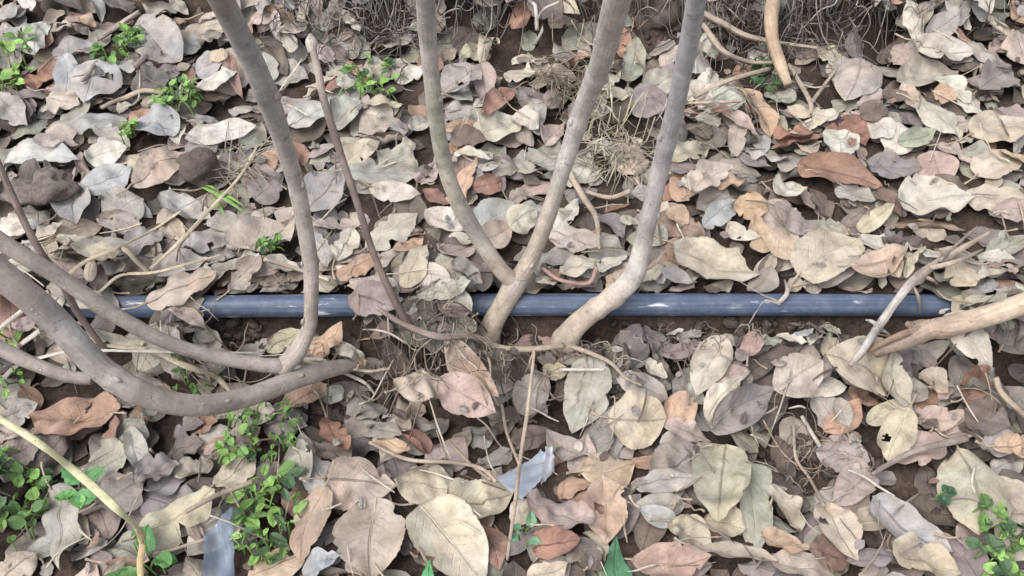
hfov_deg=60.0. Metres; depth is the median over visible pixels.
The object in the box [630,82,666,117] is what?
dry leaf
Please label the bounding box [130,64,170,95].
dry leaf
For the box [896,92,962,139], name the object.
dry leaf
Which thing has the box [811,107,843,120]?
dry leaf
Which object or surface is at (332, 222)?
dry leaf
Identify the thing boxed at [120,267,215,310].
dry leaf
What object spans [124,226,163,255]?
dry leaf
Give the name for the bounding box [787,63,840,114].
twig
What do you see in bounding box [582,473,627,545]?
dry leaf
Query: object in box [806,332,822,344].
dry leaf
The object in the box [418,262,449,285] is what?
dry leaf
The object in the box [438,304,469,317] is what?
dry leaf
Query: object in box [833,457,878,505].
dry leaf
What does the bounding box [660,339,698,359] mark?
dry leaf
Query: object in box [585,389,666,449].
dry leaf
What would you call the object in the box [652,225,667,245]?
dry leaf
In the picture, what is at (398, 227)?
dry leaf
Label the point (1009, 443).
dry leaf
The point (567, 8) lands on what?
dry leaf
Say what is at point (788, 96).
dry leaf
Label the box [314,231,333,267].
dry leaf
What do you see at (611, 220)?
dry leaf
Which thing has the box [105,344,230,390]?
straw
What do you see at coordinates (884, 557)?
dry leaf
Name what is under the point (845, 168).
dry leaf
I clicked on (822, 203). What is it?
dry leaf
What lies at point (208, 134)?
dry leaf
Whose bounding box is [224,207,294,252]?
dry leaf
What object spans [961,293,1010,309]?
dry leaf
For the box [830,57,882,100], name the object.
dry leaf
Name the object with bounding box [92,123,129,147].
dry leaf
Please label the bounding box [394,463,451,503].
dry leaf
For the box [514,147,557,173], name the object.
dry leaf
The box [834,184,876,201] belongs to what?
dry leaf
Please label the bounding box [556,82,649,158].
grass tuft
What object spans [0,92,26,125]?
dry leaf
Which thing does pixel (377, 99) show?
dry leaf
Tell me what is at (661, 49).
dry leaf
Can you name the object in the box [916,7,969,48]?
dry leaf
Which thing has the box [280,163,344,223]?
dry leaf
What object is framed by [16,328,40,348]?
straw
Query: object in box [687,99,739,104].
twig
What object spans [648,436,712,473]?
dry leaf
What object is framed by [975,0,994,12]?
dry leaf
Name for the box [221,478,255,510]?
dry leaf
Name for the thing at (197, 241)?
dry leaf
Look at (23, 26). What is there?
dry leaf
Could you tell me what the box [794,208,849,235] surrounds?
dry leaf
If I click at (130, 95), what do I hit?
twig
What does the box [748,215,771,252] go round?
dry leaf
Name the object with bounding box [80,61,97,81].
twig
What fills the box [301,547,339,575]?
dry leaf
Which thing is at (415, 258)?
dry leaf
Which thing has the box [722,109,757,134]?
dry leaf
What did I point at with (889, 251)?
dry leaf
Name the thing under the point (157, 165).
dry leaf
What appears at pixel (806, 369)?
dry leaf
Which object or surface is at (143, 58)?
twig
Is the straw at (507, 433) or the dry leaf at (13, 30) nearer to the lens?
the straw at (507, 433)
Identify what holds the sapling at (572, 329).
on the ground at (506, 50)
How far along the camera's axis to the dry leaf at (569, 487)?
0.71 m
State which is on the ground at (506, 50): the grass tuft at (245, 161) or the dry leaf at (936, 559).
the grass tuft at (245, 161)
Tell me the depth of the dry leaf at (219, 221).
0.86 m
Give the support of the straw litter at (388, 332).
on the ground at (506, 50)
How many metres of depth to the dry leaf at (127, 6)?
1.05 m
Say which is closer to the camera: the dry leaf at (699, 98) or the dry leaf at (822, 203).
the dry leaf at (822, 203)
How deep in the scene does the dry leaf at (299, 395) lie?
0.77 m
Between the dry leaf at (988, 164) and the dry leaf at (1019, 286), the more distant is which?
the dry leaf at (988, 164)
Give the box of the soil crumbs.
[188,12,997,542]
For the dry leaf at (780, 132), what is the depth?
0.92 m
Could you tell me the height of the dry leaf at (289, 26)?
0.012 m
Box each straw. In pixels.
[0,310,22,329]
[2,349,263,380]
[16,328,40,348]
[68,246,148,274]
[96,254,223,293]
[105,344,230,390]
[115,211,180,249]
[149,145,257,269]
[263,257,330,281]
[303,357,374,393]
[304,361,390,372]
[369,441,497,482]
[447,439,491,480]
[500,404,518,463]
[506,352,535,560]
[559,368,604,370]
[740,279,789,324]
[800,415,821,447]
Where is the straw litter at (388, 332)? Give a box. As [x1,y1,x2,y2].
[0,0,1023,575]
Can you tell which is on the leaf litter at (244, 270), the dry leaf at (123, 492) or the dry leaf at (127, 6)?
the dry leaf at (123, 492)
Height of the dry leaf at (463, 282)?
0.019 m
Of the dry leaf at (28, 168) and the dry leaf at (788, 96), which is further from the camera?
the dry leaf at (788, 96)
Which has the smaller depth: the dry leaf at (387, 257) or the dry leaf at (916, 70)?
the dry leaf at (387, 257)
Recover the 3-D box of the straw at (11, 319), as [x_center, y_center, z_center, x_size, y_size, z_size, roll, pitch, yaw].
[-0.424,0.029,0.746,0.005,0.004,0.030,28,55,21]
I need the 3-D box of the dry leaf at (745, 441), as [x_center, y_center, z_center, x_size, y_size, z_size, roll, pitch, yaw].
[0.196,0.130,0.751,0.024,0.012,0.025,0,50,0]
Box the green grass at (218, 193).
[201,185,244,214]
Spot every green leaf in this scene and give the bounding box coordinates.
[422,559,433,575]
[603,536,631,575]
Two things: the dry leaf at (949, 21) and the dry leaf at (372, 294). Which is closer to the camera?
the dry leaf at (372, 294)
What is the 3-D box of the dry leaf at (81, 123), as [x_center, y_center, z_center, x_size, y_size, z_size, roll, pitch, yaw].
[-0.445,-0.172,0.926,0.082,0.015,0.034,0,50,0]
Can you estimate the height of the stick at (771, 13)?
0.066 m
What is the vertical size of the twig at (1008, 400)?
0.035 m
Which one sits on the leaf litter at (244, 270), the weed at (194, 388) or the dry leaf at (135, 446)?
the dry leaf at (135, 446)
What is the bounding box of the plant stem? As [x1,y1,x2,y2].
[0,415,145,575]
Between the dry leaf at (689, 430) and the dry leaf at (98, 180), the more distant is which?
the dry leaf at (98, 180)
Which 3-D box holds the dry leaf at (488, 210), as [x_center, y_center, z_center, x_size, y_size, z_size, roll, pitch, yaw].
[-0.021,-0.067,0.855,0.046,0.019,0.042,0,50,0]
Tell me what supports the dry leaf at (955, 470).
on the leaf litter at (244, 270)
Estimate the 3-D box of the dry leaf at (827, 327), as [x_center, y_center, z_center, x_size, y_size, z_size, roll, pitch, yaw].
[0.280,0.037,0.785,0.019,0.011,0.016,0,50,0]
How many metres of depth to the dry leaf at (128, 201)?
0.86 m
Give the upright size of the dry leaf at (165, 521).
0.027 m
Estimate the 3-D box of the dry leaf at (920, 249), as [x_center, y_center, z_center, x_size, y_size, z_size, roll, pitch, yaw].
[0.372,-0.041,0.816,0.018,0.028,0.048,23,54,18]
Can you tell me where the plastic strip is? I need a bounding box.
[201,507,234,575]
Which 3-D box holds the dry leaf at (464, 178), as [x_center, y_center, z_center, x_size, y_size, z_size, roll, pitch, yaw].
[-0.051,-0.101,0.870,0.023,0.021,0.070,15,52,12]
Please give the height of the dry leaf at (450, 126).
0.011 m
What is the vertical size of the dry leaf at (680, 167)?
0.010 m
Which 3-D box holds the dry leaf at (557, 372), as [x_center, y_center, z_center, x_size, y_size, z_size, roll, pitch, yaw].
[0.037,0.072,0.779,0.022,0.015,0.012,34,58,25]
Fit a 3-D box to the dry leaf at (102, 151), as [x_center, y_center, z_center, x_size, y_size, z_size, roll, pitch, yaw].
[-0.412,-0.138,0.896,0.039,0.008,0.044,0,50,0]
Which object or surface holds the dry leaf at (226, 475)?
on the leaf litter at (244, 270)
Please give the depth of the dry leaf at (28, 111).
0.95 m
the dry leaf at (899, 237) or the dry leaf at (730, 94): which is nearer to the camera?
the dry leaf at (899, 237)
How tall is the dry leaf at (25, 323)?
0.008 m
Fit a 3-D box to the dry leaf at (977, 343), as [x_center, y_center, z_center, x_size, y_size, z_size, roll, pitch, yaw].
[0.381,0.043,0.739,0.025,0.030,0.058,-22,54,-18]
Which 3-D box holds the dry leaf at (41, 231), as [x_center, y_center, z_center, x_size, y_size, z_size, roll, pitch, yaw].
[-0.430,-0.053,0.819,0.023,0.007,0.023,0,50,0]
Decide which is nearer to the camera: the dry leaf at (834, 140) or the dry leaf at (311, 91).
the dry leaf at (834, 140)
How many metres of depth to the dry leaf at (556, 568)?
0.65 m
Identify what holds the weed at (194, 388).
on the ground at (506, 50)
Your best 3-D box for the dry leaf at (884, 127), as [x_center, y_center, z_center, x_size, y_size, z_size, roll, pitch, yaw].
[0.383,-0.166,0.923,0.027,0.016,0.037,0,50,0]
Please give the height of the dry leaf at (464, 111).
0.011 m
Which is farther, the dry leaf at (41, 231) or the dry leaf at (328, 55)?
the dry leaf at (328, 55)
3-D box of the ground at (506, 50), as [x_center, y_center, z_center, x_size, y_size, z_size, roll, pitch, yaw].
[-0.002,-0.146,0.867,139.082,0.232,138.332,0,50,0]
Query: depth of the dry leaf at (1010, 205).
0.84 m
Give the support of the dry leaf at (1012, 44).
on the leaf litter at (244, 270)
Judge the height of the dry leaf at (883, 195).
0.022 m
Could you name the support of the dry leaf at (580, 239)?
on the leaf litter at (244, 270)
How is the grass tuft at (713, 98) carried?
on the leaf litter at (244, 270)
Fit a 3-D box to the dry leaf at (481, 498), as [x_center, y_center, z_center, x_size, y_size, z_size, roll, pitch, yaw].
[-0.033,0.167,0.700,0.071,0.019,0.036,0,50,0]
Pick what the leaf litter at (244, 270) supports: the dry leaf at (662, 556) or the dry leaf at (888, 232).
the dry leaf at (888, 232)
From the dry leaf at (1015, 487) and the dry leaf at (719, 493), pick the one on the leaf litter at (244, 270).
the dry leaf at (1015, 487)
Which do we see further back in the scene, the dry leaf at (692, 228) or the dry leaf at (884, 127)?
the dry leaf at (884, 127)
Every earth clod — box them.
[0,166,82,205]
[177,147,226,187]
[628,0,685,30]
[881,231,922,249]
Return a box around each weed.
[0,26,35,91]
[0,329,25,399]
[0,445,57,551]
[54,466,105,508]
[88,23,144,63]
[105,524,177,575]
[117,117,139,144]
[147,74,203,115]
[171,353,211,416]
[214,423,259,464]
[225,461,307,566]
[226,395,301,465]
[255,233,284,255]
[338,53,413,101]
[507,511,540,547]
[749,56,789,90]
[934,484,956,505]
[965,493,1023,575]
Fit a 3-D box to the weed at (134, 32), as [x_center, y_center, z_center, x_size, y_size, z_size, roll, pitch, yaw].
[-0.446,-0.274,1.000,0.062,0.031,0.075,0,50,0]
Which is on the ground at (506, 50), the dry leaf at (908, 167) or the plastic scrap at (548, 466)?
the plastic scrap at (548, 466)
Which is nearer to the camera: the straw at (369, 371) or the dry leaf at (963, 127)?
the straw at (369, 371)
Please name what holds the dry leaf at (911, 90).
on the leaf litter at (244, 270)
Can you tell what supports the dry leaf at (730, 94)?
on the leaf litter at (244, 270)
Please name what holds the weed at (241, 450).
on the leaf litter at (244, 270)
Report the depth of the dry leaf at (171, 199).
0.87 m
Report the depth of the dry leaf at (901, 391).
0.76 m
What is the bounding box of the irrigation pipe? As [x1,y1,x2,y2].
[63,293,993,317]
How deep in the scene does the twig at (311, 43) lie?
0.77 m
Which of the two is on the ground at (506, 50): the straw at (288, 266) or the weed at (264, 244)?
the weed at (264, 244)
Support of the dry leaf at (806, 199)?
on the leaf litter at (244, 270)
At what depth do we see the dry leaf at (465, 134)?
0.92 m
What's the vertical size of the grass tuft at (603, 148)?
0.041 m
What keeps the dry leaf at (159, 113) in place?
on the leaf litter at (244, 270)
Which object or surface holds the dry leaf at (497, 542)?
on the leaf litter at (244, 270)
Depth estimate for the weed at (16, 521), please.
0.70 m
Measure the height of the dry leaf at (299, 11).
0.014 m
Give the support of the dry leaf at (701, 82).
on the leaf litter at (244, 270)
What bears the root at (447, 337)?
on the leaf litter at (244, 270)
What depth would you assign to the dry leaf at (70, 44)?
1.01 m
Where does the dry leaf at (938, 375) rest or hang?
on the leaf litter at (244, 270)
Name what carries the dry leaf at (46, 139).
on the ground at (506, 50)
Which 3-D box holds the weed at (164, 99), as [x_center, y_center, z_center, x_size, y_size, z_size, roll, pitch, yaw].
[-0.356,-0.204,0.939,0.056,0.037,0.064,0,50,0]
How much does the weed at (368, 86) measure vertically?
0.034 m
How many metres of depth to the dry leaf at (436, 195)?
0.88 m
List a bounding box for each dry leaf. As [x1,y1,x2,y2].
[0,27,19,36]
[0,34,22,69]
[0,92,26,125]
[0,205,50,235]
[0,398,37,425]
[0,426,25,442]
[0,437,38,466]
[0,551,37,575]
[1,138,79,167]
[4,87,32,122]
[10,233,24,238]
[11,316,35,331]
[12,158,50,205]
[17,0,35,10]
[19,23,35,54]
[27,21,50,53]
[28,391,126,434]
[32,133,79,146]
[36,222,62,238]
[40,462,81,570]
[42,35,101,70]
[45,122,76,145]
[46,90,79,113]
[46,113,127,134]
[49,172,90,225]
[52,53,77,91]
[54,0,84,12]
[56,234,84,242]
[69,58,122,101]
[70,241,121,260]
[77,321,146,349]
[77,472,144,513]
[79,236,135,247]
[80,163,130,195]
[84,137,125,166]
[86,437,126,483]
[88,236,102,238]
[90,0,105,22]
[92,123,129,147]
[96,209,140,234]
[100,186,144,219]
[102,0,135,12]
[115,147,184,194]
[116,59,152,72]
[117,452,179,482]
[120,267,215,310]
[120,486,215,550]
[122,13,183,62]
[123,426,147,466]
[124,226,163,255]
[129,102,179,136]
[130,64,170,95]
[148,431,203,461]
[152,248,210,276]
[157,186,209,219]
[167,307,204,327]
[173,416,203,438]
[174,456,213,478]
[180,228,225,252]
[184,118,255,144]
[191,113,220,123]
[196,66,236,89]
[198,12,215,22]
[200,146,259,210]
[206,210,237,231]
[210,455,255,487]
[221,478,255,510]
[223,56,243,99]
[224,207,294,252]
[239,338,267,356]
[247,171,282,204]
[250,461,288,494]
[255,0,270,13]
[267,328,299,353]
[268,381,326,416]
[278,21,307,33]
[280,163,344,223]
[281,96,310,114]
[284,439,312,482]
[287,98,329,127]
[289,460,335,562]
[295,2,308,21]
[299,456,396,510]
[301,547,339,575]
[302,72,338,97]
[308,321,342,357]
[310,43,335,62]
[312,440,351,459]
[313,217,359,229]
[313,389,350,449]
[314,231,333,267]
[322,157,415,183]
[324,94,361,129]
[330,225,359,280]
[332,497,405,575]
[333,341,370,366]
[335,254,380,281]
[339,248,378,263]
[341,213,417,254]
[343,138,379,164]
[348,279,393,316]
[349,275,395,289]
[350,94,402,111]
[357,178,420,201]
[358,422,401,438]
[367,142,418,172]
[372,437,410,453]
[374,248,403,270]
[378,116,408,135]
[384,368,444,401]
[392,238,423,250]
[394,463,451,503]
[398,244,428,288]
[405,494,488,575]
[413,158,437,182]
[417,276,470,300]
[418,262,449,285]
[421,370,495,417]
[422,188,449,204]
[423,231,436,259]
[424,206,463,230]
[426,477,513,518]
[437,242,475,257]
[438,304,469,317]
[440,62,481,92]
[444,332,498,395]
[445,100,480,121]
[445,119,474,131]
[445,157,477,217]
[448,231,471,244]
[450,123,485,146]
[451,256,481,282]
[453,145,490,159]
[455,312,478,341]
[472,61,497,102]
[473,110,521,141]
[473,173,501,194]
[473,197,513,226]
[479,521,507,569]
[482,87,515,113]
[482,219,511,248]
[503,62,536,81]
[506,204,537,234]
[510,105,538,129]
[512,369,550,415]
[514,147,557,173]
[515,334,550,345]
[526,488,594,529]
[527,561,568,575]
[528,0,562,20]
[532,525,580,559]
[539,246,573,267]
[541,122,564,145]
[543,362,567,380]
[549,225,597,252]
[553,198,578,228]
[557,476,590,498]
[559,255,600,276]
[562,0,579,14]
[563,356,612,432]
[566,452,634,485]
[569,537,601,570]
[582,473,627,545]
[583,531,608,561]
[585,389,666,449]
[591,212,625,238]
[597,255,627,271]
[602,70,620,90]
[616,370,667,402]
[620,468,692,492]
[622,36,646,81]
[623,541,711,575]
[626,492,686,514]
[628,495,675,528]
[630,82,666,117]
[636,209,704,237]
[641,66,655,82]
[642,68,672,92]
[643,264,662,281]
[645,357,666,378]
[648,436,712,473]
[650,39,675,55]
[650,514,710,545]
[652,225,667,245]
[654,234,759,281]
[660,265,692,283]
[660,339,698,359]
[663,390,697,421]
[664,416,712,442]
[665,204,688,225]
[670,162,696,173]
[672,140,709,162]
[673,537,778,561]
[676,329,701,340]
[682,158,732,199]
[687,67,721,100]
[690,335,732,396]
[691,442,750,521]
[695,90,706,107]
[702,198,736,228]
[703,86,746,113]
[703,376,741,421]
[705,505,744,536]
[710,383,774,434]
[717,364,750,382]
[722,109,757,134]
[723,333,734,345]
[725,221,760,240]
[730,430,757,452]
[733,191,768,219]
[735,86,778,136]
[740,330,763,366]
[740,462,772,547]
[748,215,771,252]
[760,526,809,553]
[761,334,782,345]
[764,88,796,103]
[766,227,798,259]
[767,484,805,532]
[771,134,820,148]
[771,549,833,575]
[772,353,823,397]
[773,124,820,140]
[773,173,806,196]
[774,200,815,234]
[776,332,806,343]
[789,227,865,291]
[789,322,828,335]
[791,250,855,287]
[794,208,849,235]
[797,152,883,188]
[800,191,815,209]
[804,36,844,65]
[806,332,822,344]
[809,189,834,217]
[809,533,849,571]
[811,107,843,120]
[813,493,862,560]
[816,324,841,333]
[820,337,839,357]
[822,129,859,153]
[823,336,889,395]
[825,114,866,129]
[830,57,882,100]
[832,397,852,427]
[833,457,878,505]
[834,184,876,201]
[847,228,887,249]
[847,548,893,566]
[851,244,907,277]
[856,91,885,106]
[856,203,894,233]
[859,99,887,120]
[866,151,921,178]
[866,399,903,425]
[867,117,895,138]
[869,492,953,552]
[875,187,901,216]
[877,394,917,460]
[882,89,907,102]
[882,352,920,416]
[884,225,914,251]
[892,531,960,575]
[893,219,965,230]
[895,32,974,60]
[896,54,958,86]
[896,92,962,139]
[898,126,935,146]
[898,173,975,214]
[899,82,925,107]
[902,0,924,41]
[905,242,925,252]
[905,319,927,327]
[913,405,962,431]
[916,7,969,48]
[918,366,947,393]
[921,140,971,162]
[934,75,971,102]
[935,428,1012,534]
[944,260,979,286]
[944,310,992,372]
[945,110,1023,145]
[947,182,1023,211]
[953,30,1004,62]
[956,115,968,131]
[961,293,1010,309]
[962,249,1014,265]
[963,149,1022,184]
[964,398,1010,435]
[966,258,1023,267]
[974,432,1023,458]
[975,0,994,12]
[977,59,1019,89]
[986,230,1023,254]
[992,197,1023,221]
[999,148,1023,162]
[999,475,1023,524]
[1001,29,1023,63]
[1015,282,1023,289]
[1016,315,1023,321]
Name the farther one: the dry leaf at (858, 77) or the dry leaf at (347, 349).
the dry leaf at (858, 77)
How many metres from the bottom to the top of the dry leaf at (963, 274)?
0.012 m
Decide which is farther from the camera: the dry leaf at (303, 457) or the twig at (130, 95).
the twig at (130, 95)
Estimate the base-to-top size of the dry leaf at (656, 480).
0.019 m
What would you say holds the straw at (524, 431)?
on the leaf litter at (244, 270)
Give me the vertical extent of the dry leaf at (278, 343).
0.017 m
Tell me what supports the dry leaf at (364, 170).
on the leaf litter at (244, 270)
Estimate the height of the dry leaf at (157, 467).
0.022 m
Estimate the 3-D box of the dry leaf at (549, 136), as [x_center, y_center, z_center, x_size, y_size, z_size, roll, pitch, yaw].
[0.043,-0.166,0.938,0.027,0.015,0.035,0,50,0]
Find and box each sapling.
[0,0,379,416]
[416,0,630,354]
[550,0,706,356]
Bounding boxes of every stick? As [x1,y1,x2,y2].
[764,0,791,86]
[867,292,1023,357]
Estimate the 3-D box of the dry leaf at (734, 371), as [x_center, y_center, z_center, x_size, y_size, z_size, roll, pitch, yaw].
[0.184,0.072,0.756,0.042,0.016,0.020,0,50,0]
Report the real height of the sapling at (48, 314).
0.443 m
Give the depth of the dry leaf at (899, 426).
0.74 m
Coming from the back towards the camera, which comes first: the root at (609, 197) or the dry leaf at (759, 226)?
the root at (609, 197)
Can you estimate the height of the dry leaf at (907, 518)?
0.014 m
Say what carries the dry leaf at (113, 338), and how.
on the leaf litter at (244, 270)
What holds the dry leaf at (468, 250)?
on the leaf litter at (244, 270)
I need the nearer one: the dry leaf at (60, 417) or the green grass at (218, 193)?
the dry leaf at (60, 417)
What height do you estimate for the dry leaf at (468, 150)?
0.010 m
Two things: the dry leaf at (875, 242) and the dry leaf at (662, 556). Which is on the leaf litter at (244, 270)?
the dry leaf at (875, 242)
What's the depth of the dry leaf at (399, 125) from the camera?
0.92 m
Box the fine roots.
[117,261,883,497]
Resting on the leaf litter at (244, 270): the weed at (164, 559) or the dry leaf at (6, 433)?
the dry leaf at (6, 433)
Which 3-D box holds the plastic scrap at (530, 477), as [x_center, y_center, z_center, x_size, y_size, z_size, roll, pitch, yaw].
[0.015,0.149,0.716,0.031,0.029,0.056,36,59,26]
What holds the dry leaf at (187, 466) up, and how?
on the leaf litter at (244, 270)
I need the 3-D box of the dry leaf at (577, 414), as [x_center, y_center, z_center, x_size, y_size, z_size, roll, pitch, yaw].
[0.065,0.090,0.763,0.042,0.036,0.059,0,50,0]
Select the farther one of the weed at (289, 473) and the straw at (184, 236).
the straw at (184, 236)
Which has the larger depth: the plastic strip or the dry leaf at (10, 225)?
the dry leaf at (10, 225)
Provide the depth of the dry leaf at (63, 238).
0.81 m
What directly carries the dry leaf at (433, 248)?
on the leaf litter at (244, 270)
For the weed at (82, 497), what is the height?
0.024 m
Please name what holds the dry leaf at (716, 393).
on the ground at (506, 50)
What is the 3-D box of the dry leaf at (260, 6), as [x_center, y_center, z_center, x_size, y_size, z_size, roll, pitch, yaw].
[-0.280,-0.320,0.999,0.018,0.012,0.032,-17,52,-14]
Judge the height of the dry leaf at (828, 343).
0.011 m
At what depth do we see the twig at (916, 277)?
0.77 m
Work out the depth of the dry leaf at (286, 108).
0.96 m
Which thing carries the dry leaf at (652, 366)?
on the leaf litter at (244, 270)
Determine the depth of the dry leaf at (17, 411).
0.76 m
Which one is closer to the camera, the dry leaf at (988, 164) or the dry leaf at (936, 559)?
the dry leaf at (936, 559)
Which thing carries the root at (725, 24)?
on the leaf litter at (244, 270)
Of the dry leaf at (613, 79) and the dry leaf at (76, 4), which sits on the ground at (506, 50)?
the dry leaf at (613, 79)
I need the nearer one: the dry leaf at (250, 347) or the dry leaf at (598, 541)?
the dry leaf at (598, 541)
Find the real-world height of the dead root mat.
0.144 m
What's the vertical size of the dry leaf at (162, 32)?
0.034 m
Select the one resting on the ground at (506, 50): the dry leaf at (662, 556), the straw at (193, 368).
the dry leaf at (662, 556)
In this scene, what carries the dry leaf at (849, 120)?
on the leaf litter at (244, 270)
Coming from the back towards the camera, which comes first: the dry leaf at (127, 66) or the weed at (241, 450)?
the dry leaf at (127, 66)
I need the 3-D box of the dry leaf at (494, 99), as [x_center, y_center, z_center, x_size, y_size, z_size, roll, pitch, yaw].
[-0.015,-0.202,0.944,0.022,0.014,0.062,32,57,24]
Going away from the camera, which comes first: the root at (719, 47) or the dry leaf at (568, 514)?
the dry leaf at (568, 514)
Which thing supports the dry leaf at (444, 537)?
on the leaf litter at (244, 270)
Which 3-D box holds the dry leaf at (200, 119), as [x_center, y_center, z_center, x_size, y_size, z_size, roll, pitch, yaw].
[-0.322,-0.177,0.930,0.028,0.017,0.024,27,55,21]
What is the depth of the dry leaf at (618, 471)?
0.72 m
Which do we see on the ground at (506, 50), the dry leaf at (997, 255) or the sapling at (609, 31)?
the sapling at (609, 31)
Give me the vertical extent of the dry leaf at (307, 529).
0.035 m
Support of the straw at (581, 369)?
on the leaf litter at (244, 270)
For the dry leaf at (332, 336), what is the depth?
0.78 m
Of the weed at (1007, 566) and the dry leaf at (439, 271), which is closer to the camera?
the weed at (1007, 566)
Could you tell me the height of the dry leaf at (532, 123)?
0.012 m
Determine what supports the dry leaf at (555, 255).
on the leaf litter at (244, 270)
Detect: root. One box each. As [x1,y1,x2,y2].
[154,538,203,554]
[375,306,563,380]
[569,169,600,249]
[571,345,641,385]
[586,189,630,199]
[702,22,772,64]
[704,11,817,48]
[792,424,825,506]
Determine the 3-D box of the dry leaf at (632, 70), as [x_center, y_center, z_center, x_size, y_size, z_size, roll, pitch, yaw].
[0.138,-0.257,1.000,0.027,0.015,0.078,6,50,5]
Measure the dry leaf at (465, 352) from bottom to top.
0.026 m
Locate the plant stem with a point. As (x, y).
(101, 494)
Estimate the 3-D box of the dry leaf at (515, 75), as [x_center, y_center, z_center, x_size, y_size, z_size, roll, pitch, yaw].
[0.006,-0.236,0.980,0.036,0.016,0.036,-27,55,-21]
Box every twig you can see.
[0,159,109,354]
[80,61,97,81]
[98,10,140,40]
[100,88,164,109]
[133,53,148,68]
[305,33,421,324]
[528,0,559,45]
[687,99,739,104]
[693,67,770,98]
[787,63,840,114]
[847,226,991,367]
[870,435,968,475]
[993,376,1023,418]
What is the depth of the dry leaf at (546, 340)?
0.79 m
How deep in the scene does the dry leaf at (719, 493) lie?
0.71 m
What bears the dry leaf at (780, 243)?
on the leaf litter at (244, 270)
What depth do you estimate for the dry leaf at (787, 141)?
0.91 m
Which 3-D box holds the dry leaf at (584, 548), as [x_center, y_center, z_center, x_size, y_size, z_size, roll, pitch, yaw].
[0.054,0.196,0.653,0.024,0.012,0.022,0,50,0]
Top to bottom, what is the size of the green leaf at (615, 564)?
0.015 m
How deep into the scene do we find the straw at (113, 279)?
0.78 m
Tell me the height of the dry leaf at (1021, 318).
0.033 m
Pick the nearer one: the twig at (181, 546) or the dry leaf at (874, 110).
the twig at (181, 546)
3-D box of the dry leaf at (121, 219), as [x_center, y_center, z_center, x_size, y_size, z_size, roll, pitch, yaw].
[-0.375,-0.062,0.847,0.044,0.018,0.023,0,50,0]
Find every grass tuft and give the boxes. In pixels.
[174,121,287,209]
[498,49,625,121]
[529,90,687,209]
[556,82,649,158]
[653,75,783,159]
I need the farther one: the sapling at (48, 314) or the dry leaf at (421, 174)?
the dry leaf at (421, 174)
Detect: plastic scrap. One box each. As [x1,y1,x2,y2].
[497,450,543,498]
[541,446,554,484]
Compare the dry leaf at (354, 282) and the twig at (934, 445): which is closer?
the twig at (934, 445)
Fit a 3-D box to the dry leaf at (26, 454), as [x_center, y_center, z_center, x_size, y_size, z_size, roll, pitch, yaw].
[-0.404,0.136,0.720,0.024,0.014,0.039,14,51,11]
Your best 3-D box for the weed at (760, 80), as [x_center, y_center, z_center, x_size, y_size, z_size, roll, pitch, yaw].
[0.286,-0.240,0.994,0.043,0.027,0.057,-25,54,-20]
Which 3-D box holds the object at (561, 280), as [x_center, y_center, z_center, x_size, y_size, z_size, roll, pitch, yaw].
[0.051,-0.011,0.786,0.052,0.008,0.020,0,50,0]
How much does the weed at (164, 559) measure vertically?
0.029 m
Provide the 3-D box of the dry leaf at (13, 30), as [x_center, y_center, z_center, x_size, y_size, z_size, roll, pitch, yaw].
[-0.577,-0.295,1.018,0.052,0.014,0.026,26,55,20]
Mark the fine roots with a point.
(479, 351)
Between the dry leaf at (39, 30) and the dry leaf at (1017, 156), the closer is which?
the dry leaf at (1017, 156)
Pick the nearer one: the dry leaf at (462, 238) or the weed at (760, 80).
the dry leaf at (462, 238)
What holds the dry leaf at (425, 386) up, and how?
on the leaf litter at (244, 270)
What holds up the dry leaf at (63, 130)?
on the leaf litter at (244, 270)
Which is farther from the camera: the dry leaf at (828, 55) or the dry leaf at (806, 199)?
the dry leaf at (828, 55)
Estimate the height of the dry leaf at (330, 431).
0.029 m
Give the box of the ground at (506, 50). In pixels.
[0,0,1023,575]
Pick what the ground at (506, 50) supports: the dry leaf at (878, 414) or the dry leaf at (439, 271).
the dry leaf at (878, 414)
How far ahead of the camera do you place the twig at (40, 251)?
0.75 m
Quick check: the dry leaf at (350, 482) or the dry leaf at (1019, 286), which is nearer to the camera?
the dry leaf at (350, 482)
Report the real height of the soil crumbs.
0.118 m
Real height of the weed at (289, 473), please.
0.036 m
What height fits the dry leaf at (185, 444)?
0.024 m
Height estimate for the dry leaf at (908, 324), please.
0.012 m
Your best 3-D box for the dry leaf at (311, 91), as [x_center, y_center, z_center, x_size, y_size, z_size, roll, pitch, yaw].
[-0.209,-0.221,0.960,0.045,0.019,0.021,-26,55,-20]
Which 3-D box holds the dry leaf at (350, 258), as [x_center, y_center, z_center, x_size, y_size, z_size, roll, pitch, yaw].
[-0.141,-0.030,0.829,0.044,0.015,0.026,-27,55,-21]
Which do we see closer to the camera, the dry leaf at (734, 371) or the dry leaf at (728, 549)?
the dry leaf at (728, 549)
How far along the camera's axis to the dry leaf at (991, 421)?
0.74 m
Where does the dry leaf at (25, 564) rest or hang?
on the leaf litter at (244, 270)
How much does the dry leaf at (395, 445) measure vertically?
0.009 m
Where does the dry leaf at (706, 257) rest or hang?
on the leaf litter at (244, 270)
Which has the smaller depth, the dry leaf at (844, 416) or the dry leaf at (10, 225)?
the dry leaf at (844, 416)
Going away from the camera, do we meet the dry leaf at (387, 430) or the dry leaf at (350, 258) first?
the dry leaf at (387, 430)
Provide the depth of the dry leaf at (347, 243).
0.84 m
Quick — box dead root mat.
[250,0,1023,104]
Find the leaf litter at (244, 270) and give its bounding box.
[0,0,1023,575]
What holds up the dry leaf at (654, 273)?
on the leaf litter at (244, 270)

